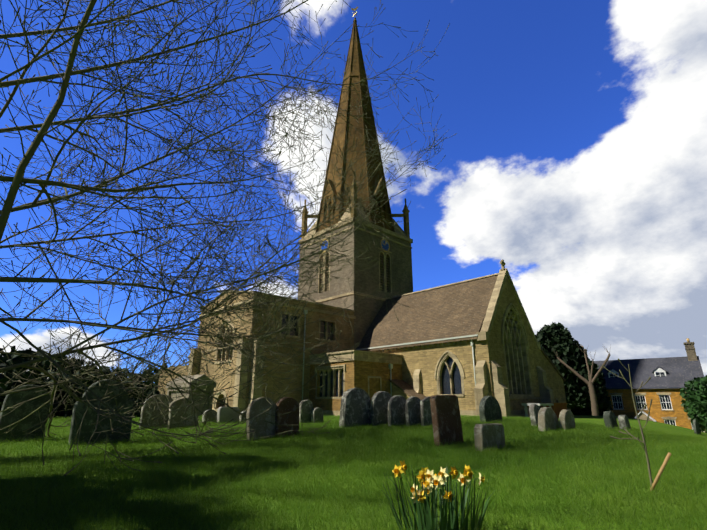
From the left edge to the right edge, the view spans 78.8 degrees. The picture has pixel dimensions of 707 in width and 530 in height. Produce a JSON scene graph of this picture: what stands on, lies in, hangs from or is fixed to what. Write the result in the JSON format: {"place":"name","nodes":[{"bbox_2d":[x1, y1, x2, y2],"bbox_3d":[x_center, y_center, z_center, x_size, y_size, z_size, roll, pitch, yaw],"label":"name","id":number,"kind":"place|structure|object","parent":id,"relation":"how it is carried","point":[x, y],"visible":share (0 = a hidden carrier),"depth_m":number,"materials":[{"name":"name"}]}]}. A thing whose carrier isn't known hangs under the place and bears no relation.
{"place":"outdoors","nodes":[
{"label":"outdoors","id":0,"kind":"place"},
{"bbox_2d":[198,292,353,408],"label":"church transept","id":1,"kind":"structure","parent":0,"point":[346,333],"depth_m":33.08,"materials":[{"name":"beige stone"}]},
{"bbox_2d":[220,314,461,396],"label":"windows","id":2,"kind":"structure","parent":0,"point":[457,388],"depth_m":31.52,"materials":[{"name":"black glass"}]},
{"bbox_2d":[0,413,706,529],"bbox_3d":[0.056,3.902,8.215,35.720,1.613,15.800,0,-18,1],"label":"lawn","id":3,"kind":"structure","parent":0,"point":[556,479],"depth_m":4.10,"materials":[{"name":"green plant"}]},
{"bbox_2d":[0,385,50,442],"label":"gravestone","id":4,"kind":"object","parent":3,"relation":"on","point":[24,410],"visible":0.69,"depth_m":7.18,"materials":[{"name":"grey stone"}]},
{"bbox_2d":[0,346,159,418],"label":"yew bush","id":5,"kind":"object","parent":3,"relation":"on","point":[17,359],"visible":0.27,"depth_m":16.82,"materials":[{"name":"green plant"}]},
{"bbox_2d":[69,379,133,444],"bbox_3d":[-4.002,2.521,6.857,0.844,1.352,0.144,12,-20,-41],"label":"gravestone","id":6,"kind":"object","parent":3,"relation":"on","point":[87,430],"visible":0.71,"depth_m":6.82,"materials":[{"name":"grey stone"}]},
{"bbox_2d":[135,363,174,384],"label":"hedge line","id":7,"kind":"object","parent":3,"relation":"on","point":[155,370],"visible":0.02,"depth_m":70.28,"materials":[{"name":"green plant"}]},
{"bbox_2d":[139,394,173,427],"bbox_3d":[-4.334,3.416,9.502,0.687,1.082,0.122,15,-28,-35],"label":"gravestone","id":8,"kind":"object","parent":3,"relation":"on","point":[151,414],"visible":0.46,"depth_m":9.47,"materials":[{"name":"grey stone"}]},
{"bbox_2d":[119,330,194,371],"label":"distant bare tree","id":9,"kind":"object","parent":3,"relation":"on","point":[163,359],"visible":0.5,"depth_m":55.66,"materials":[{"name":"brown plant"}]},
{"bbox_2d":[158,345,197,394],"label":"church nave aisles","id":10,"kind":"object","parent":3,"relation":"on","point":[168,377],"visible":0.02,"depth_m":53.10,"materials":[{"name":"beige stone"}]},
{"bbox_2d":[171,335,192,365],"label":"distant bare tree","id":11,"kind":"object","parent":3,"relation":"on","point":[181,354],"visible":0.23,"depth_m":68.35,"materials":[{"name":"brown plant"}]},
{"bbox_2d":[167,398,198,428],"bbox_3d":[-3.674,3.385,9.288,0.100,0.994,0.650,-21,-26,39],"label":"gravestone","id":12,"kind":"object","parent":3,"relation":"on","point":[177,403],"visible":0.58,"depth_m":9.29,"materials":[{"name":"grey stone"}]},
{"bbox_2d":[166,374,215,414],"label":"chest tomb pediment","id":13,"kind":"structure","parent":3,"relation":"on","point":[170,392],"depth_m":23.23,"materials":[{"name":"stone"}]},
{"bbox_2d":[202,409,216,421],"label":"gravestone","id":14,"kind":"object","parent":3,"relation":"on","point":[211,413],"visible":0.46,"depth_m":10.47,"materials":[{"name":"grey stone"}]},
{"bbox_2d":[0,0,456,475],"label":"bare tree","id":15,"kind":"object","parent":3,"relation":"on","point":[18,180],"visible":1,"depth_m":6.90,"materials":[{"name":"brown plant"}]},
{"bbox_2d":[217,407,239,423],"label":"gravestone","id":16,"kind":"object","parent":3,"relation":"on","point":[225,414],"visible":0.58,"depth_m":10.34,"materials":[{"name":"grey stone"}]},
{"bbox_2d":[239,411,246,422],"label":"gravestone","id":17,"kind":"object","parent":3,"relation":"on","point":[240,416],"visible":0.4,"depth_m":10.37,"materials":[{"name":"grey stone"}]},
{"bbox_2d":[246,397,275,440],"bbox_3d":[-1.552,2.798,7.322,0.563,1.048,0.111,10,-20,-42],"label":"gravestone","id":18,"kind":"object","parent":3,"relation":"on","point":[258,406],"visible":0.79,"depth_m":7.30,"materials":[{"name":"grey stone"}]},
{"bbox_2d":[275,397,298,437],"bbox_3d":[-1.179,2.875,7.601,0.113,1.034,0.493,-16,-21,41],"label":"gravestone","id":19,"kind":"object","parent":3,"relation":"on","point":[284,405],"visible":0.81,"depth_m":7.59,"materials":[{"name":"stone"}]},
{"bbox_2d":[299,400,313,423],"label":"gravestone","id":20,"kind":"object","parent":3,"relation":"on","point":[306,407],"visible":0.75,"depth_m":10.46,"materials":[{"name":"grey stone"}]},
{"bbox_2d":[311,407,322,422],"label":"gravestone","id":21,"kind":"object","parent":3,"relation":"on","point":[316,414],"visible":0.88,"depth_m":10.49,"materials":[{"name":"grey stone"}]},
{"bbox_2d":[339,388,370,426],"bbox_3d":[0.061,3.375,9.646,0.168,1.200,0.881,-21,-36,40],"label":"gravestone","id":22,"kind":"object","parent":3,"relation":"on","point":[355,406],"visible":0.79,"depth_m":9.59,"materials":[{"name":"grey stone"}]},
{"bbox_2d":[309,350,402,415],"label":"parapet","id":23,"kind":"structure","parent":3,"relation":"on","point":[361,355],"depth_m":31.83,"materials":[{"name":"beige stone"}]},
{"bbox_2d":[188,216,570,417],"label":"church dressings","id":24,"kind":"structure","parent":3,"relation":"on","point":[502,394],"depth_m":31.35,"materials":[{"name":"beige stone"}]},
{"bbox_2d":[369,391,391,425],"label":"gravestone","id":25,"kind":"object","parent":3,"relation":"on","point":[379,407],"visible":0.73,"depth_m":9.86,"materials":[{"name":"grey stone"}]},
{"bbox_2d":[388,395,405,426],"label":"gravestone","id":26,"kind":"object","parent":3,"relation":"on","point":[396,408],"visible":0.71,"depth_m":9.65,"materials":[{"name":"grey stone"}]},
{"bbox_2d":[405,396,420,425],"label":"gravestone","id":27,"kind":"object","parent":3,"relation":"on","point":[412,410],"visible":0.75,"depth_m":9.55,"materials":[{"name":"grey stone"}]},
{"bbox_2d":[420,396,431,425],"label":"gravestone","id":28,"kind":"object","parent":3,"relation":"on","point":[425,410],"visible":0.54,"depth_m":9.47,"materials":[{"name":"grey stone"}]},
{"bbox_2d":[382,460,494,529],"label":"daffodil clump","id":29,"kind":"object","parent":3,"relation":"on","point":[428,518],"visible":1,"depth_m":2.65,"materials":[{"name":"green plant"}]},
{"bbox_2d":[430,395,463,445],"bbox_3d":[1.458,2.577,6.630,0.601,1.094,0.123,14,-26,-39],"label":"gravestone","id":30,"kind":"object","parent":3,"relation":"on","point":[446,419],"visible":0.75,"depth_m":6.61,"materials":[{"name":"brown stone"}]},
{"bbox_2d":[373,276,540,409],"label":"church wall","id":31,"kind":"structure","parent":3,"relation":"on","point":[425,359],"depth_m":31.35,"materials":[{"name":"beige stone"}]},
{"bbox_2d":[356,275,497,350],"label":"church roof","id":32,"kind":"structure","parent":31,"relation":"on","point":[456,310],"depth_m":34.72,"materials":[{"name":"brown tile"}]},
{"bbox_2d":[386,273,497,299],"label":"church ridge tiles","id":33,"kind":"object","parent":32,"relation":"on","point":[445,285],"visible":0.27,"depth_m":36.97,"materials":[{"name":"grey stone"}]},
{"bbox_2d":[476,260,540,349],"bbox_3d":[11.668,2.774,32.739,8.360,6.650,0.690,16,-24,-41],"label":"gable coping","id":34,"kind":"object","parent":31,"relation":"on","point":[488,320],"visible":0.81,"depth_m":31.71,"materials":[{"name":"beige stone"}]},
{"bbox_2d":[474,423,504,450],"bbox_3d":[1.933,2.613,6.059,0.604,0.707,0.134,16,-22,-39],"label":"gravestone","id":35,"kind":"object","parent":3,"relation":"on","point":[490,434],"visible":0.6,"depth_m":6.00,"materials":[{"name":"grey stone"}]},
{"bbox_2d":[479,396,502,421],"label":"gravestone","id":36,"kind":"object","parent":3,"relation":"on","point":[489,408],"visible":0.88,"depth_m":11.09,"materials":[{"name":"grey stone"}]},
{"bbox_2d":[529,404,539,426],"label":"gravestone","id":37,"kind":"object","parent":3,"relation":"on","point":[534,409],"visible":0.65,"depth_m":9.50,"materials":[{"name":"grey stone"}]},
{"bbox_2d":[521,403,553,418],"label":"table tomb balusters","id":38,"kind":"object","parent":3,"relation":"on","point":[525,405],"visible":0.31,"depth_m":28.16,"materials":[{"name":"grey stone"}]},
{"bbox_2d":[538,407,559,430],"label":"gravestone","id":39,"kind":"object","parent":3,"relation":"on","point":[547,418],"visible":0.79,"depth_m":8.34,"materials":[{"name":"grey stone"}]},
{"bbox_2d":[539,350,566,405],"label":"church vestry","id":40,"kind":"structure","parent":3,"relation":"on","point":[555,383],"depth_m":35.09,"materials":[{"name":"beige stone"}]},
{"bbox_2d":[541,348,565,381],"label":"church vestry roof","id":41,"kind":"structure","parent":40,"relation":"on","point":[553,365],"depth_m":35.59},
{"bbox_2d":[540,403,566,417],"bbox_3d":[13.984,10.315,30.172,2.370,1.220,1.220,16,-24,-41],"label":"chest tomb ironstone","id":42,"kind":"object","parent":3,"relation":"on","point":[557,408],"visible":0.36,"depth_m":29.63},
{"bbox_2d":[559,409,575,429],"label":"gravestone","id":43,"kind":"object","parent":3,"relation":"on","point":[566,417],"visible":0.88,"depth_m":8.46,"materials":[{"name":"grey stone"}]},
{"bbox_2d":[535,322,607,408],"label":"yew tree","id":44,"kind":"object","parent":3,"relation":"on","point":[552,338],"visible":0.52,"depth_m":41.95,"materials":[{"name":"green plant"}]},
{"bbox_2d":[556,344,610,415],"bbox_3d":[21.779,10.842,40.207,4.981,7.068,1.276,-12,-21,32],"label":"pollard tree","id":45,"kind":"object","parent":3,"relation":"on","point":[593,398],"visible":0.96,"depth_m":39.79,"materials":[{"name":"brown plant"}]},
{"bbox_2d":[567,392,612,415],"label":"hedge","id":46,"kind":"object","parent":3,"relation":"on","point":[606,406],"visible":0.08,"depth_m":47.17,"materials":[{"name":"green plant"}]},
{"bbox_2d":[603,411,618,428],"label":"gravestone","id":47,"kind":"object","parent":3,"relation":"on","point":[609,417],"visible":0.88,"depth_m":8.89,"materials":[{"name":"grey stone"}]},
{"bbox_2d":[618,415,630,429],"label":"gravestone","id":48,"kind":"object","parent":3,"relation":"on","point":[623,420],"visible":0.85,"depth_m":8.79,"materials":[{"name":"grey stone"}]},
{"bbox_2d":[602,359,652,484],"bbox_3d":[2.528,1.460,3.870,0.399,1.212,0.142,-12,-21,33],"label":"sapling tree","id":49,"kind":"object","parent":3,"relation":"on","point":[645,449],"visible":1,"depth_m":3.86,"materials":[{"name":"brown plant"}]},
{"bbox_2d":[606,388,691,428],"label":"house walls","id":50,"kind":"structure","parent":3,"relation":"on","point":[657,414],"depth_m":47.72,"materials":[{"name":"orange stone"}]},
{"bbox_2d":[594,356,703,388],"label":"house roof","id":51,"kind":"structure","parent":50,"relation":"on","point":[680,371],"depth_m":49.65,"materials":[{"name":"grey tile"}]},
{"bbox_2d":[583,342,697,360],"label":"chimneys","id":52,"kind":"object","parent":51,"relation":"on","point":[690,351],"visible":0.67,"depth_m":49.07,"materials":[{"name":"beige stone"}]},
{"bbox_2d":[609,392,690,420],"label":"house stone trim","id":53,"kind":"structure","parent":50,"relation":"attached to","point":[642,416],"depth_m":47.20,"materials":[{"name":"beige stone"}]},
{"bbox_2d":[608,367,704,431],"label":"house windows","id":54,"kind":"structure","parent":50,"relation":"in","point":[658,369],"depth_m":48.62,"materials":[{"name":"white wood"}]},
{"bbox_2d":[610,372,702,431],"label":"house glass","id":55,"kind":"object","parent":54,"relation":"in","point":[643,399],"visible":0.06,"depth_m":48.59,"materials":[{"name":"glass"}]},
{"bbox_2d":[650,452,670,490],"bbox_3d":[2.551,1.794,3.614,0.028,0.428,0.280,16,-24,-41],"label":"wooden stake","id":56,"kind":"object","parent":3,"relation":"on","point":[660,471],"visible":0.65,"depth_m":3.60,"materials":[{"name":"brown wood"}]},
{"bbox_2d":[679,375,706,432],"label":"holly bush","id":57,"kind":"object","parent":3,"relation":"on","point":[694,404],"visible":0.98,"depth_m":34.21,"materials":[{"name":"green plant"}]},
{"bbox_2d":[693,419,700,433],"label":"gravestone","id":58,"kind":"object","parent":3,"relation":"on","point":[696,428],"visible":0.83,"depth_m":28.29,"materials":[{"name":"grey stone"}]},
{"bbox_2d":[0,0,706,382],"label":"sky","id":59,"kind":"structure","parent":0,"point":[576,159],"materials":[{"name":"blue"}]},
{"bbox_2d":[298,221,412,349],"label":"church tower","id":60,"kind":"structure","parent":0,"point":[368,309],"depth_m":41.73,"materials":[{"name":"beige stone"}]},
{"bbox_2d":[222,239,389,406],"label":"church windows","id":61,"kind":"structure","parent":60,"relation":"in","point":[385,245],"depth_m":43.49,"materials":[{"name":"black glass"}]},
{"bbox_2d":[315,18,394,232],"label":"church spire","id":62,"kind":"structure","parent":60,"relation":"on","point":[356,70],"depth_m":48.48,"materials":[{"name":"brown stone"}]},
{"bbox_2d":[322,182,387,227],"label":"spire dormers","id":63,"kind":"object","parent":62,"relation":"attached to","point":[328,187],"visible":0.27,"depth_m":45.39,"materials":[{"name":"brown stone"}]},
{"bbox_2d":[301,174,409,238],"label":"pinnacles","id":64,"kind":"object","parent":60,"relation":"on","point":[405,211],"visible":0.17,"depth_m":47.17,"materials":[{"name":"brown stone"}]},
{"bbox_2d":[304,202,406,237],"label":"spire broaches","id":65,"kind":"object","parent":60,"relation":"on","point":[399,230],"visible":0.16,"depth_m":46.15,"materials":[{"name":"brown stone"}]},
{"bbox_2d":[309,360,401,410],"bbox_3d":[0.298,10.134,33.267,5.500,5.450,5.052,16,-24,-41],"label":"church porch","id":66,"kind":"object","parent":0,"point":[357,373],"depth_m":31.54,"materials":[{"name":"stone"}]},
{"bbox_2d":[216,255,531,396],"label":"church windows","id":67,"kind":"structure","parent":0,"point":[517,363],"depth_m":31.82,"materials":[{"name":"black glass"}]},
{"bbox_2d":[302,310,477,400],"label":"church rainwater goods","id":68,"kind":"object","parent":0,"point":[390,364],"visible":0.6,"depth_m":32.64},
{"bbox_2d":[390,384,409,399],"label":"porch wall","id":69,"kind":"structure","parent":0,"point":[396,390],"depth_m":31.78,"materials":[{"name":"beige stone"}]},
{"bbox_2d":[389,379,425,399],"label":"porch roof","id":70,"kind":"structure","parent":69,"relation":"on","point":[406,388],"depth_m":31.79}
]}

